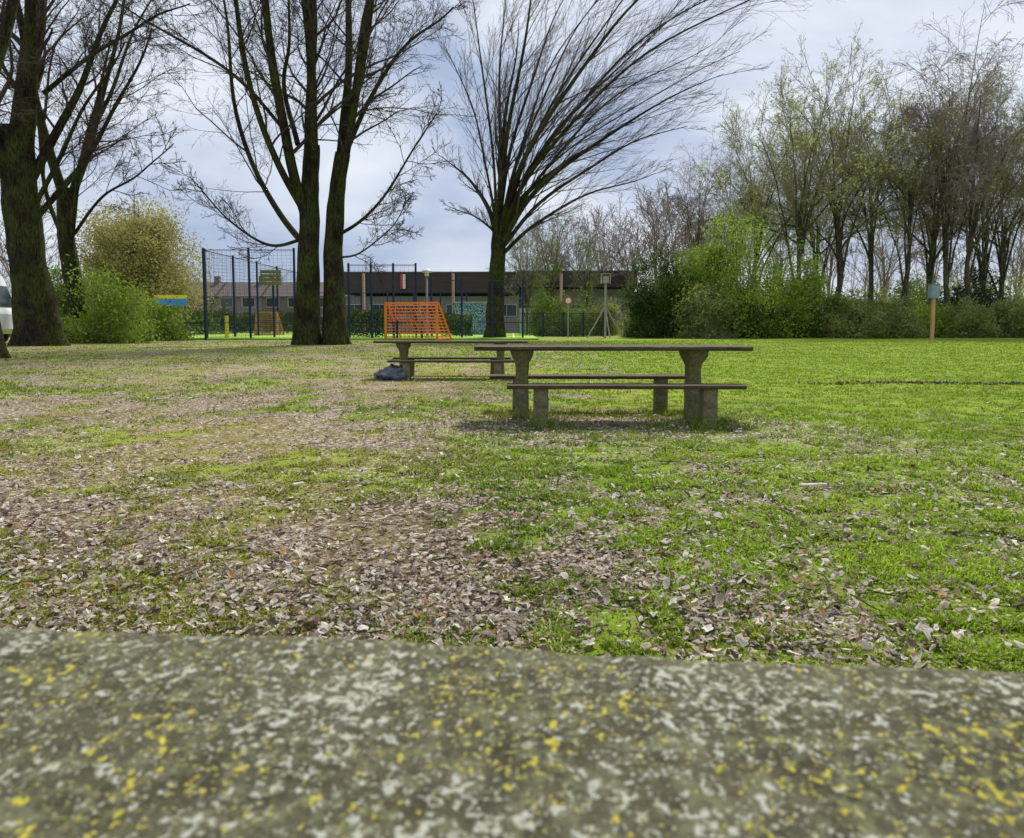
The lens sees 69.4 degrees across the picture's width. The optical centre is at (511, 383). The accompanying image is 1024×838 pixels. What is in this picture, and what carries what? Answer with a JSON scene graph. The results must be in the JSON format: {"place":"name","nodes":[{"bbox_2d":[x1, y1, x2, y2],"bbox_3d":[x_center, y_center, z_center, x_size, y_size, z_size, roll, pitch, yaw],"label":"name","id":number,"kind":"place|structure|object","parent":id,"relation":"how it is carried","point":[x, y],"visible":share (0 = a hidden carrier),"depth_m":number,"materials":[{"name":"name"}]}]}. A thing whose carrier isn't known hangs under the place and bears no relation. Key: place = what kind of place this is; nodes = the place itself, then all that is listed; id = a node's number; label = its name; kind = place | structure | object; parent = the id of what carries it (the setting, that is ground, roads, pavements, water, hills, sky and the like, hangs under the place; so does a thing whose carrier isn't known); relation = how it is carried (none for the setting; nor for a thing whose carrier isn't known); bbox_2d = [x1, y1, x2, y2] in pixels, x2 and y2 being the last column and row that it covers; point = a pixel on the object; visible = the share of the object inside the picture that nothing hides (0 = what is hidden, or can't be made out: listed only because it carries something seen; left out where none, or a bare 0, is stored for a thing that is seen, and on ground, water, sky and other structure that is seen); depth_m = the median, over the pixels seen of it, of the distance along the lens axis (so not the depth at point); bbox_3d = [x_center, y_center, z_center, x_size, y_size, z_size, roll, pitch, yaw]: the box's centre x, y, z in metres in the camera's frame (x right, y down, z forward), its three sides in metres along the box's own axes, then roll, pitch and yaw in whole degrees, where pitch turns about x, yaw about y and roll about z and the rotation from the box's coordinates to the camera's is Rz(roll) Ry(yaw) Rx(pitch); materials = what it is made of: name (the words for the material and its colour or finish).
{"place":"outdoors","nodes":[
{"label":"outdoors","id":0,"kind":"place"},
{"bbox_2d":[215,276,269,330],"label":"row house","id":1,"kind":"structure","parent":0,"point":[225,290],"depth_m":105.50,"materials":[{"name":"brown brick"}]},
{"bbox_2d":[263,282,293,330],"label":"row house","id":2,"kind":"structure","parent":0,"point":[284,305],"depth_m":105.48,"materials":[{"name":"brown brick"}]},
{"bbox_2d":[320,282,347,330],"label":"row house","id":3,"kind":"structure","parent":0,"point":[321,295],"depth_m":105.54,"materials":[{"name":"brown brick"}]},
{"bbox_2d":[0,331,1023,671],"bbox_3d":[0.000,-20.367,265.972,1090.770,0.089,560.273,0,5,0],"label":"ground","id":4,"kind":"structure","parent":0,"point":[306,421],"depth_m":6.09,"materials":[{"name":"plant"}]},
{"bbox_2d":[0,276,12,341],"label":"white van","id":5,"kind":"object","parent":4,"relation":"on","point":[6,312],"visible":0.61,"depth_m":38.71,"materials":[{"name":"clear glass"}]},
{"bbox_2d":[0,0,74,358],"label":"bare tree","id":6,"kind":"object","parent":4,"relation":"on","point":[9,11],"visible":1,"depth_m":21.36,"materials":[{"name":"brown plant"}]},
{"bbox_2d":[0,175,89,279],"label":"bare tree","id":7,"kind":"object","parent":4,"relation":"on","point":[3,244],"visible":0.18,"depth_m":73.94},
{"bbox_2d":[48,260,103,336],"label":"shrub","id":8,"kind":"object","parent":4,"relation":"on","point":[60,292],"visible":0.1,"depth_m":43.29,"materials":[{"name":"green plant"}]},
{"bbox_2d":[0,0,209,342],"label":"bare tree","id":9,"kind":"object","parent":4,"relation":"on","point":[64,220],"visible":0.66,"depth_m":41.05,"materials":[{"name":"brown plant"}]},
{"bbox_2d":[0,242,211,292],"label":"distant woodland","id":10,"kind":"object","parent":4,"relation":"on","point":[7,267],"visible":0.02,"depth_m":104.50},
{"bbox_2d":[0,0,227,345],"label":"bare tree","id":11,"kind":"object","parent":4,"relation":"on","point":[36,320],"visible":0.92,"depth_m":34.03,"materials":[{"name":"brown plant"}]},
{"bbox_2d":[58,254,170,343],"bbox_3d":[-22.267,-4.390,40.970,6.318,5.260,5.785,-1,5,-17],"label":"shrub","id":12,"kind":"object","parent":4,"relation":"on","point":[114,327],"visible":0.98,"depth_m":40.18,"materials":[{"name":"green plant"}]},
{"bbox_2d":[9,300,232,336],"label":"undergrowth","id":13,"kind":"object","parent":4,"relation":"on","point":[195,318],"visible":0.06,"depth_m":65.25,"materials":[{"name":"green plant"}]},
{"bbox_2d":[51,164,227,325],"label":"willow tree","id":14,"kind":"object","parent":4,"relation":"on","point":[137,247],"visible":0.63,"depth_m":77.14,"materials":[{"name":"yellow plant"}]},
{"bbox_2d":[96,321,206,339],"bbox_3d":[-23.848,-3.341,46.883,8.984,1.200,0.130,0,5,0],"label":"cage fence","id":15,"kind":"object","parent":4,"relation":"on","point":[204,330],"visible":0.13,"depth_m":46.85,"materials":[{"name":"metal"}]},
{"bbox_2d":[127,290,198,340],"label":"shrub","id":16,"kind":"object","parent":4,"relation":"on","point":[169,330],"visible":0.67,"depth_m":45.53,"materials":[{"name":"green plant"}]},
{"bbox_2d":[154,295,186,331],"bbox_3d":[-26.622,-5.262,57.764,2.500,3.284,0.090,0,5,0],"label":"banner board","id":17,"kind":"object","parent":4,"relation":"on","point":[181,299],"visible":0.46,"depth_m":57.63,"materials":[{"name":"yellow paint"}]},
{"bbox_2d":[175,276,227,330],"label":"row house","id":18,"kind":"structure","parent":4,"relation":"on","point":[217,287],"depth_m":106.05,"materials":[{"name":"brown brick"}]},
{"bbox_2d":[194,309,293,333],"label":"hedge","id":19,"kind":"object","parent":4,"relation":"on","point":[284,314],"visible":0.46,"depth_m":77.50,"materials":[{"name":"green plant"}]},
{"bbox_2d":[73,0,488,344],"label":"bare tree","id":20,"kind":"object","parent":4,"relation":"on","point":[304,192],"visible":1,"depth_m":36.04,"materials":[{"name":"brown plant"}]},
{"bbox_2d":[133,333,538,339],"bbox_3d":[-12.758,-3.965,61.380,28.978,0.100,27.000,0,5,0],"label":"sports court","id":21,"kind":"object","parent":4,"relation":"on","point":[509,336],"visible":0.43,"depth_m":50.81,"materials":[{"name":"green"}]},
{"bbox_2d":[202,248,296,337],"bbox_3d":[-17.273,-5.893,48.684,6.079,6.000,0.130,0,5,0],"label":"cage fence","id":22,"kind":"object","parent":21,"relation":"on","point":[249,296],"visible":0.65,"depth_m":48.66,"materials":[{"name":"metal"}]},
{"bbox_2d":[254,312,284,334],"bbox_3d":[-20.530,-5.053,62.238,2.512,1.970,1.014,-1,5,-8],"label":"football goal","id":23,"kind":"object","parent":21,"relation":"on","point":[277,327],"visible":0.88,"depth_m":62.27,"materials":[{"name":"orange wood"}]},
{"bbox_2d":[260,270,280,336],"bbox_3d":[-16.835,-5.573,51.720,1.154,4.675,0.957,4,6,39],"label":"basketball hoop","id":24,"kind":"object","parent":21,"relation":"on","point":[272,279],"visible":0.94,"depth_m":51.57,"materials":[{"name":"blue paint"}]},
{"bbox_2d":[346,307,384,336],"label":"hedge","id":25,"kind":"object","parent":21,"relation":"on","point":[364,317],"visible":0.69,"depth_m":52.54,"materials":[{"name":"green plant"}]},
{"bbox_2d":[320,321,422,337],"bbox_3d":[-10.048,-3.526,48.875,8.330,1.250,0.130,0,5,0],"label":"cage fence","id":26,"kind":"object","parent":21,"relation":"on","point":[372,331],"visible":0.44,"depth_m":48.83,"materials":[{"name":"metal"}]},
{"bbox_2d":[347,263,416,337],"bbox_3d":[-8.709,-5.525,49.717,4.630,5.100,0.130,0,5,0],"label":"cage fence","id":27,"kind":"object","parent":21,"relation":"on","point":[371,310],"visible":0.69,"depth_m":49.68,"materials":[{"name":"metal"}]},
{"bbox_2d":[384,302,451,339],"bbox_3d":[-6.094,-4.062,48.111,4.020,2.419,1.859,2,5,26],"label":"football goal","id":28,"kind":"object","parent":21,"relation":"on","point":[436,308],"visible":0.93,"depth_m":48.04,"materials":[{"name":"orange paint"}]},
{"bbox_2d":[452,302,486,333],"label":"mural wall","id":29,"kind":"structure","parent":21,"relation":"on","point":[477,310],"depth_m":65.58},
{"bbox_2d":[430,279,523,337],"bbox_3d":[-2.374,-5.067,50.255,6.340,4.100,0.130,0,5,0],"label":"cage fence","id":30,"kind":"object","parent":21,"relation":"on","point":[491,320],"visible":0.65,"depth_m":50.25,"materials":[{"name":"metal"}]},
{"bbox_2d":[519,307,596,334],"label":"garden wall","id":31,"kind":"structure","parent":21,"relation":"on","point":[520,325],"depth_m":71.58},
{"bbox_2d":[524,312,603,336],"bbox_3d":[4.145,-4.782,59.809,6.630,2.000,0.130,0,5,0],"label":"cage fence","id":32,"kind":"object","parent":21,"relation":"on","point":[542,322],"visible":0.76,"depth_m":59.80,"materials":[{"name":"metal"}]},
{"bbox_2d":[373,364,411,380],"bbox_3d":[-2.211,-0.190,13.691,0.712,0.364,0.469,0,5,0],"label":"plastic bag","id":33,"kind":"object","parent":4,"relation":"on","point":[393,372],"visible":0.64,"depth_m":13.51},
{"bbox_2d":[320,291,519,332],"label":"cage fence","id":34,"kind":"object","parent":4,"relation":"on","point":[440,292],"visible":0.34,"depth_m":73.57,"materials":[{"name":"metal"}]},
{"bbox_2d":[421,268,431,337],"bbox_3d":[-5.804,-5.440,50.526,0.800,4.800,0.800,0,5,0],"label":"street lamp","id":35,"kind":"object","parent":4,"relation":"on","point":[426,271],"visible":0.88,"depth_m":50.39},
{"bbox_2d":[373,340,527,373],"bbox_3d":[-1.150,-0.378,14.216,2.900,0.893,0.748,0,5,1],"label":"picnic table","id":36,"kind":"object","parent":4,"relation":"on","point":[403,346],"visible":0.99,"depth_m":14.01,"materials":[{"name":"concrete"}]},
{"bbox_2d":[387,360,514,379],"bbox_3d":[-1.100,-0.168,13.630,2.360,0.528,0.298,0,5,1],"label":"bench","id":37,"kind":"object","parent":4,"relation":"on","point":[406,365],"visible":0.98,"depth_m":13.50,"materials":[{"name":"concrete"}]},
{"bbox_2d":[392,357,510,375],"bbox_3d":[-1.200,-0.268,14.876,2.360,0.528,0.296,0,5,1],"label":"bench","id":38,"kind":"object","parent":4,"relation":"on","point":[414,358],"visible":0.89,"depth_m":14.73,"materials":[{"name":"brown wood"}]},
{"bbox_2d":[440,311,473,335],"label":"hedge","id":39,"kind":"object","parent":4,"relation":"on","point":[447,314],"visible":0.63,"depth_m":57.55,"materials":[{"name":"green plant"}]},
{"bbox_2d":[344,270,636,332],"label":"school building","id":40,"kind":"structure","parent":4,"relation":"on","point":[564,280],"depth_m":84.06,"materials":[{"name":"brown brick"}]},
{"bbox_2d":[504,304,516,315],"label":"window","id":41,"kind":"structure","parent":40,"relation":"in","point":[509,310],"depth_m":84.54,"materials":[{"name":"grey glass"}]},
{"bbox_2d":[0,628,1023,837],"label":"picnic table","id":42,"kind":"object","parent":4,"relation":"on","point":[116,735],"visible":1,"depth_m":0.43,"materials":[{"name":"concrete"}]},
{"bbox_2d":[0,346,1023,672],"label":"fallen leaves","id":43,"kind":"object","parent":4,"relation":"on","point":[356,608],"depth_m":3.16,"materials":[{"name":"plant"}]},
{"bbox_2d":[487,208,563,295],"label":"bare tree","id":44,"kind":"object","parent":4,"relation":"on","point":[517,250],"visible":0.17,"depth_m":93.01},
{"bbox_2d":[505,234,549,333],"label":"young tree","id":45,"kind":"object","parent":4,"relation":"on","point":[531,285],"visible":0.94,"depth_m":65.27,"materials":[{"name":"grey plant"}]},
{"bbox_2d":[514,285,570,335],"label":"shrub","id":46,"kind":"object","parent":4,"relation":"on","point":[539,309],"visible":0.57,"depth_m":65.14,"materials":[{"name":"green plant"}]},
{"bbox_2d":[519,211,591,307],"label":"young tree","id":47,"kind":"object","parent":4,"relation":"on","point":[554,263],"visible":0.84,"depth_m":69.04,"materials":[{"name":"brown plant"}]},
{"bbox_2d":[516,202,595,295],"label":"bare tree","id":48,"kind":"object","parent":4,"relation":"on","point":[545,237],"visible":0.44,"depth_m":86.42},
{"bbox_2d":[536,287,599,335],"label":"shrub","id":49,"kind":"object","parent":4,"relation":"on","point":[573,331],"visible":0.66,"depth_m":63.26,"materials":[{"name":"green plant"}]},
{"bbox_2d":[535,198,619,269],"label":"bare tree","id":50,"kind":"object","parent":4,"relation":"on","point":[593,229],"visible":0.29,"depth_m":98.80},
{"bbox_2d":[490,374,684,411],"bbox_3d":[0.920,0.162,8.792,2.360,0.528,0.298,0,5,1],"label":"bench","id":51,"kind":"object","parent":4,"relation":"on","point":[660,398],"visible":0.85,"depth_m":8.67,"materials":[{"name":"grey concrete"}]},
{"bbox_2d":[561,232,617,335],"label":"young tree","id":52,"kind":"object","parent":4,"relation":"on","point":[593,284],"visible":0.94,"depth_m":67.15,"materials":[{"name":"grey plant"}]},
{"bbox_2d":[560,205,635,269],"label":"bare tree","id":53,"kind":"object","parent":4,"relation":"on","point":[590,237],"visible":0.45,"depth_m":90.14,"materials":[{"name":"plant"}]},
{"bbox_2d":[577,292,628,335],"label":"shrub","id":54,"kind":"object","parent":4,"relation":"on","point":[612,327],"visible":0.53,"depth_m":65.21,"materials":[{"name":"green plant"}]},
{"bbox_2d":[586,273,623,337],"bbox_3d":[6.936,-5.660,54.225,2.832,4.845,1.491,0,5,0],"label":"braced post","id":55,"kind":"object","parent":4,"relation":"on","point":[606,279],"visible":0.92,"depth_m":54.64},
{"bbox_2d":[474,345,752,419],"bbox_3d":[1.060,0.034,8.078,2.900,0.897,0.750,0,5,1],"label":"picnic table","id":56,"kind":"object","parent":4,"relation":"on","point":[694,357],"visible":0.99,"depth_m":7.89,"materials":[{"name":"grey concrete"}]},
{"bbox_2d":[507,383,746,427],"bbox_3d":[1.130,0.270,7.445,2.360,0.528,0.302,0,5,1],"label":"bench","id":57,"kind":"object","parent":4,"relation":"on","point":[708,404],"visible":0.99,"depth_m":7.33,"materials":[{"name":"grey concrete"}]},
{"bbox_2d":[579,191,676,312],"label":"bare tree","id":58,"kind":"object","parent":4,"relation":"on","point":[624,248],"visible":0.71,"depth_m":82.94,"materials":[{"name":"plant"}]},
{"bbox_2d":[424,0,837,336],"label":"windswept tree","id":59,"kind":"object","parent":4,"relation":"on","point":[504,216],"visible":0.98,"depth_m":49.53,"materials":[{"name":"brown plant"}]},
{"bbox_2d":[617,310,644,336],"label":"shrub","id":60,"kind":"object","parent":4,"relation":"on","point":[628,323],"visible":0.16,"depth_m":57.52,"materials":[{"name":"green plant"}]},
{"bbox_2d":[615,242,697,337],"bbox_3d":[11.168,-6.970,55.620,6.940,7.339,6.969,0,5,0],"label":"shrub","id":61,"kind":"object","parent":4,"relation":"on","point":[643,302],"visible":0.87,"depth_m":54.88,"materials":[{"name":"green plant"}]},
{"bbox_2d":[609,182,704,292],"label":"bare tree","id":62,"kind":"object","parent":4,"relation":"on","point":[653,201],"visible":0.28,"depth_m":88.24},
{"bbox_2d":[613,160,731,279],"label":"bare tree","id":63,"kind":"object","parent":4,"relation":"on","point":[659,222],"visible":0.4,"depth_m":78.12,"materials":[{"name":"plant"}]},
{"bbox_2d":[647,226,751,337],"bbox_3d":[13.684,-7.314,55.471,7.481,8.926,6.944,-2,5,-24],"label":"shrub","id":64,"kind":"object","parent":4,"relation":"on","point":[688,263],"visible":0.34,"depth_m":54.70,"materials":[{"name":"green plant"}]},
{"bbox_2d":[664,281,747,338],"bbox_3d":[13.945,-5.036,52.818,6.378,4.785,4.938,0,5,0],"label":"shrub","id":65,"kind":"object","parent":4,"relation":"on","point":[706,311],"visible":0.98,"depth_m":52.39,"materials":[{"name":"green plant"}]},
{"bbox_2d":[652,109,769,278],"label":"birch tree","id":66,"kind":"object","parent":4,"relation":"on","point":[698,235],"visible":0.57,"depth_m":68.71,"materials":[{"name":"grey plant"}]},
{"bbox_2d":[686,136,780,279],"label":"birch tree","id":67,"kind":"object","parent":4,"relation":"on","point":[716,194],"visible":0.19,"depth_m":72.14,"materials":[{"name":"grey plant"}]},
{"bbox_2d":[678,200,813,338],"bbox_3d":[17.317,-8.491,55.409,10.816,10.636,9.591,0,5,0],"label":"shrub","id":68,"kind":"object","parent":4,"relation":"on","point":[765,301],"visible":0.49,"depth_m":54.43,"materials":[{"name":"green plant"}]},
{"bbox_2d":[727,299,790,338],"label":"shrub","id":69,"kind":"object","parent":4,"relation":"on","point":[760,314],"visible":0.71,"depth_m":52.94,"materials":[{"name":"green plant"}]},
{"bbox_2d":[676,100,870,300],"bbox_3d":[23.070,-14.648,65.050,15.812,21.471,13.233,-1,5,-17],"label":"bare tree","id":70,"kind":"object","parent":4,"relation":"on","point":[752,211],"visible":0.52,"depth_m":64.32,"materials":[{"name":"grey plant"}]},
{"bbox_2d":[745,195,831,280],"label":"bare tree","id":71,"kind":"object","parent":4,"relation":"on","point":[779,252],"visible":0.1,"depth_m":92.88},
{"bbox_2d":[743,228,838,337],"bbox_3d":[21.452,-7.387,56.778,7.133,9.002,8.168,4,6,43],"label":"shrub","id":72,"kind":"object","parent":4,"relation":"on","point":[797,319],"visible":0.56,"depth_m":55.62,"materials":[{"name":"green plant"}]},
{"bbox_2d":[582,221,1023,305],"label":"distant woodland","id":73,"kind":"object","parent":4,"relation":"on","point":[881,273],"visible":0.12,"depth_m":107.95,"materials":[{"name":"plant"}]},
{"bbox_2d":[799,483,826,486],"bbox_3d":[1.880,0.633,4.617,0.170,0.018,0.037,0,5,-6],"label":"wood chip","id":74,"kind":"object","parent":4,"relation":"on","point":[813,484],"visible":1,"depth_m":4.61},
{"bbox_2d":[703,50,925,285],"bbox_3d":[23.675,-14.721,60.688,16.577,22.418,16.260,4,6,43],"label":"bare tree","id":75,"kind":"object","parent":4,"relation":"on","point":[801,225],"visible":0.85,"depth_m":58.58,"materials":[{"name":"green plant"}]},
{"bbox_2d":[786,279,849,337],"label":"shrub","id":76,"kind":"object","parent":4,"relation":"on","point":[827,303],"visible":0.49,"depth_m":55.85,"materials":[{"name":"green plant"}]},
{"bbox_2d":[726,98,914,291],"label":"bare tree","id":77,"kind":"object","parent":4,"relation":"on","point":[812,244],"visible":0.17,"depth_m":73.45,"materials":[{"name":"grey plant"}]},
{"bbox_2d":[726,21,939,333],"bbox_3d":[26.936,-16.161,63.102,15.223,24.887,18.496,-3,6,-36],"label":"bare tree","id":78,"kind":"object","parent":4,"relation":"on","point":[838,253],"visible":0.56,"depth_m":60.26,"materials":[{"name":"brown plant"}]},
{"bbox_2d":[652,267,1023,333],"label":"undergrowth","id":79,"kind":"object","parent":4,"relation":"on","point":[951,289],"visible":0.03,"depth_m":70.43,"materials":[{"name":"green plant"}]},
{"bbox_2d":[795,192,887,296],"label":"bare tree","id":80,"kind":"object","parent":4,"relation":"on","point":[832,257],"visible":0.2,"depth_m":86.68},
{"bbox_2d":[807,285,898,337],"bbox_3d":[25.219,-5.195,54.755,6.008,4.306,5.133,2,5,25],"label":"shrub","id":81,"kind":"object","parent":4,"relation":"on","point":[853,323],"visible":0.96,"depth_m":54.21,"materials":[{"name":"green plant"}]},
{"bbox_2d":[778,65,944,315],"bbox_3d":[31.754,-15.245,63.968,12.485,22.903,13.252,-2,5,-24],"label":"bare tree","id":82,"kind":"object","parent":4,"relation":"on","point":[870,251],"visible":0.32,"depth_m":63.15,"materials":[{"name":"grey plant"}]},
{"bbox_2d":[838,289,929,337],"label":"shrub","id":83,"kind":"object","parent":4,"relation":"on","point":[911,326],"visible":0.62,"depth_m":54.86,"materials":[{"name":"green plant"}]},
{"bbox_2d":[823,191,950,300],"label":"bare tree","id":84,"kind":"object","parent":4,"relation":"on","point":[883,259],"visible":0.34,"depth_m":91.32,"materials":[{"name":"plant"}]},
{"bbox_2d":[876,273,941,330],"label":"shrub","id":85,"kind":"object","parent":4,"relation":"on","point":[913,291],"visible":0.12,"depth_m":61.15,"materials":[{"name":"green plant"}]},
{"bbox_2d":[798,380,1023,384],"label":"soil clods","id":86,"kind":"object","parent":4,"relation":"on","point":[934,382],"visible":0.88,"depth_m":12.83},
{"bbox_2d":[845,73,1005,313],"bbox_3d":[33.275,-13.905,60.610,10.358,20.748,11.923,-2,5,-19],"label":"bare tree","id":87,"kind":"object","parent":4,"relation":"on","point":[909,203],"visible":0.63,"depth_m":59.63,"materials":[{"name":"brown plant"}]},
{"bbox_2d":[833,70,1023,310],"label":"bare tree","id":88,"kind":"object","parent":4,"relation":"on","point":[931,261],"visible":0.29,"depth_m":61.96,"materials":[{"name":"brown plant"}]},
{"bbox_2d":[903,297,961,337],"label":"shrub","id":89,"kind":"object","parent":4,"relation":"on","point":[937,333],"visible":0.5,"depth_m":57.15,"materials":[{"name":"green plant"}]},
{"bbox_2d":[884,202,980,291],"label":"bare tree","id":90,"kind":"object","parent":4,"relation":"on","point":[936,263],"visible":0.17,"depth_m":88.88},
{"bbox_2d":[927,284,940,339],"bbox_3d":[28.328,-4.784,49.777,0.700,3.812,0.480,0,5,0],"label":"box on post","id":91,"kind":"object","parent":4,"relation":"on","point":[933,292],"visible":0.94,"depth_m":49.65,"materials":[{"name":"beige wood"}]},
{"bbox_2d":[919,284,963,311],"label":"shrub","id":92,"kind":"object","parent":4,"relation":"on","point":[942,294],"visible":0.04,"depth_m":64.18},
{"bbox_2d":[868,0,1023,313],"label":"birch tree","id":93,"kind":"object","parent":4,"relation":"on","point":[946,207],"visible":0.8,"depth_m":58.16,"materials":[{"name":"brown plant"}]},
{"bbox_2d":[899,46,1023,303],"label":"bare tree","id":94,"kind":"object","parent":4,"relation":"on","point":[969,246],"visible":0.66,"depth_m":57.28,"materials":[{"name":"brown plant"}]},
{"bbox_2d":[899,85,1023,298],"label":"bare tree","id":95,"kind":"object","parent":4,"relation":"on","point":[1004,246],"visible":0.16,"depth_m":65.18,"materials":[{"name":"brown plant"}]},
{"bbox_2d":[929,293,1003,337],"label":"shrub","id":96,"kind":"object","parent":4,"relation":"on","point":[970,318],"visible":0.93,"depth_m":56.11,"materials":[{"name":"green plant"}]},
{"bbox_2d":[918,42,1023,290],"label":"birch tree","id":97,"kind":"object","parent":4,"relation":"on","point":[985,256],"visible":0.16,"depth_m":64.26,"materials":[{"name":"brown plant"}]},
{"bbox_2d":[940,260,1017,336],"bbox_3d":[38.778,-6.771,61.518,7.356,7.025,6.235,0,5,0],"label":"shrub","id":98,"kind":"object","parent":4,"relation":"on","point":[981,291],"visible":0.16,"depth_m":60.99,"materials":[{"name":"plant"}]},
{"bbox_2d":[967,103,1023,232],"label":"bare tree","id":99,"kind":"object","parent":4,"relation":"on","point":[1005,187],"visible":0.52,"depth_m":58.91,"materials":[{"name":"brown plant"}]},
{"bbox_2d":[977,288,1023,337],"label":"shrub","id":100,"kind":"object","parent":4,"relation":"on","point":[1011,313],"visible":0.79,"depth_m":57.14,"materials":[{"name":"green plant"}]},
{"bbox_2d":[989,200,1023,300],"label":"bare tree","id":101,"kind":"object","parent":4,"relation":"on","point":[1021,260],"visible":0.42,"depth_m":87.23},
{"bbox_2d":[0,446,1023,672],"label":"grass","id":102,"kind":"structure","parent":0,"point":[992,652],"depth_m":3.40,"materials":[{"name":"plant"}]},
{"bbox_2d":[0,339,1023,451],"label":"grass","id":103,"kind":"structure","parent":0,"point":[698,427],"depth_m":10.98,"materials":[{"name":"plant"}]},
{"bbox_2d":[0,0,1023,310],"label":"sky","id":104,"kind":"structure","parent":0,"point":[453,242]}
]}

